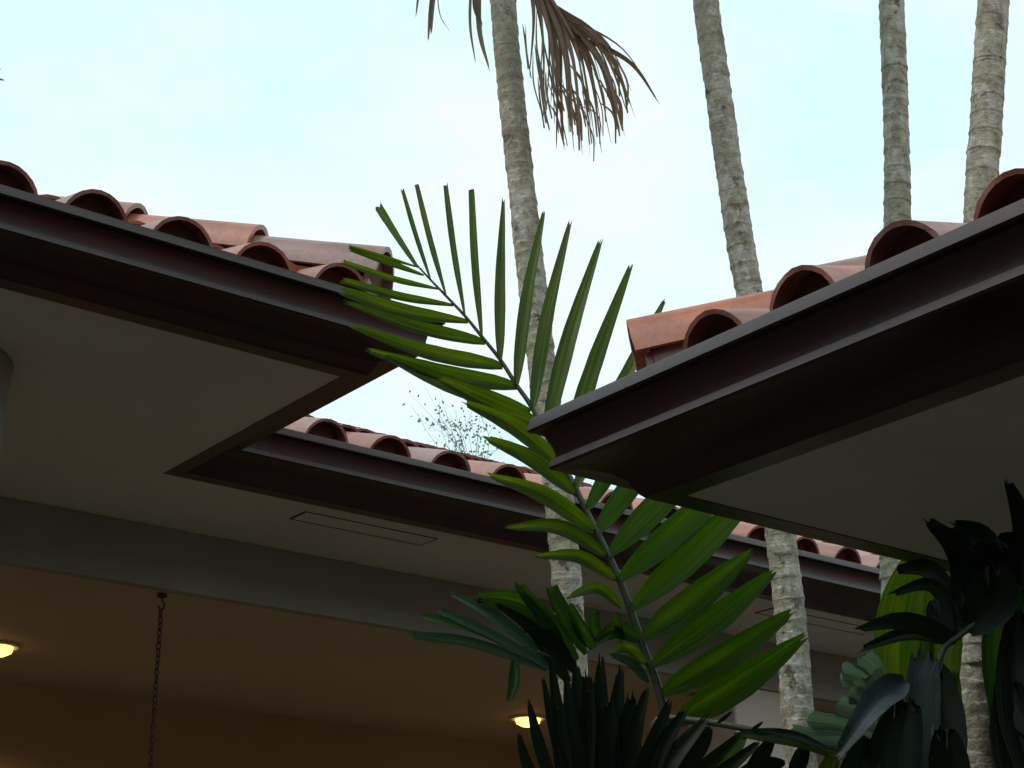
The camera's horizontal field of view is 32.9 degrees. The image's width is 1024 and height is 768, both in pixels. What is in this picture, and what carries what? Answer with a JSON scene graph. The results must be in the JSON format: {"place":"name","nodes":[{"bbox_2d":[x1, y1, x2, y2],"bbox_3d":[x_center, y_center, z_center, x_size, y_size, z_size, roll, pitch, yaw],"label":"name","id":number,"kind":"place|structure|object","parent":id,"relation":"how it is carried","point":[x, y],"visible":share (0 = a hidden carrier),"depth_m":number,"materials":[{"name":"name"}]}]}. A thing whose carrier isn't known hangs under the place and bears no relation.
{"place":"outdoors","nodes":[
{"label":"outdoors","id":0,"kind":"place"},
{"bbox_2d":[0,0,1023,506],"label":"sky","id":1,"kind":"structure","parent":0,"point":[296,119],"materials":[{"name":"white"}]},
{"bbox_2d":[526,168,1023,571],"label":"garden pavilion","id":2,"kind":"structure","parent":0,"point":[872,401],"depth_m":3.74,"materials":[{"name":"paint"}]},
{"label":"ground","id":3,"kind":"structure","parent":0,"visible":0},
{"bbox_2d":[0,160,880,767],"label":"courtyard house","id":4,"kind":"structure","parent":3,"relation":"on","point":[168,386],"depth_m":6.93,"materials":[{"name":"paint"}]},
{"bbox_2d":[0,640,18,657],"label":"downlight","id":5,"kind":"object","parent":4,"relation":"attached to","point":[7,648],"visible":1,"depth_m":7.69,"materials":[{"name":"glass"}]},
{"bbox_2d":[148,594,167,767],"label":"hanging chain","id":6,"kind":"object","parent":4,"relation":"hanging from","point":[162,596],"visible":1,"depth_m":6.79,"materials":[{"name":"metal"}]},
{"bbox_2d":[511,714,544,727],"bbox_3d":[0.087,1.835,9.421,0.184,0.050,0.184,16,-26,-35],"label":"downlight","id":7,"kind":"object","parent":4,"relation":"attached to","point":[521,720],"visible":0.7,"depth_m":9.38,"materials":[{"name":"glass"}]},
{"bbox_2d":[402,385,511,458],"bbox_3d":[-0.726,4.955,23.809,1.569,11.382,2.894,0,-21,-1],"label":"distant tree","id":8,"kind":"object","parent":3,"relation":"on","point":[455,442],"visible":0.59,"depth_m":25.56,"materials":[{"name":"green plant"}]},
{"bbox_2d":[416,0,658,701],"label":"tall palm","id":9,"kind":"object","parent":3,"relation":"on","point":[564,27],"visible":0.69,"depth_m":6.47,"materials":[{"name":"grey plant"}]},
{"bbox_2d":[339,183,848,767],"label":"courtyard palm","id":10,"kind":"object","parent":3,"relation":"on","point":[589,725],"visible":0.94,"depth_m":4.67,"materials":[{"name":"green plant"}]},
{"bbox_2d":[693,0,817,767],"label":"tall palm","id":11,"kind":"object","parent":3,"relation":"on","point":[796,696],"visible":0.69,"depth_m":6.29,"materials":[{"name":"grey plant"}]},
{"bbox_2d":[791,650,887,748],"bbox_3d":[0.895,1.372,4.514,0.313,1.350,0.131,-1,-21,1],"label":"pale rosette plant","id":12,"kind":"object","parent":3,"relation":"on","point":[864,673],"visible":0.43,"depth_m":4.69,"materials":[{"name":"green plant"}]},
{"bbox_2d":[878,0,911,599],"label":"tall palm","id":13,"kind":"object","parent":3,"relation":"on","point":[896,149],"visible":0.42,"depth_m":6.75,"materials":[{"name":"grey plant"}]},
{"bbox_2d":[835,478,1023,767],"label":"fishtail palm","id":14,"kind":"object","parent":3,"relation":"on","point":[978,590],"visible":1,"depth_m":3.59,"materials":[{"name":"green plant"}]},
{"bbox_2d":[873,560,1023,713],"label":"banana leaf plant","id":15,"kind":"object","parent":3,"relation":"on","point":[894,657],"visible":0.14,"depth_m":5.04,"materials":[{"name":"green plant"}]},
{"bbox_2d":[960,0,1009,767],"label":"tall palm","id":16,"kind":"object","parent":3,"relation":"on","point":[985,135],"visible":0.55,"depth_m":5.96,"materials":[{"name":"grey plant"}]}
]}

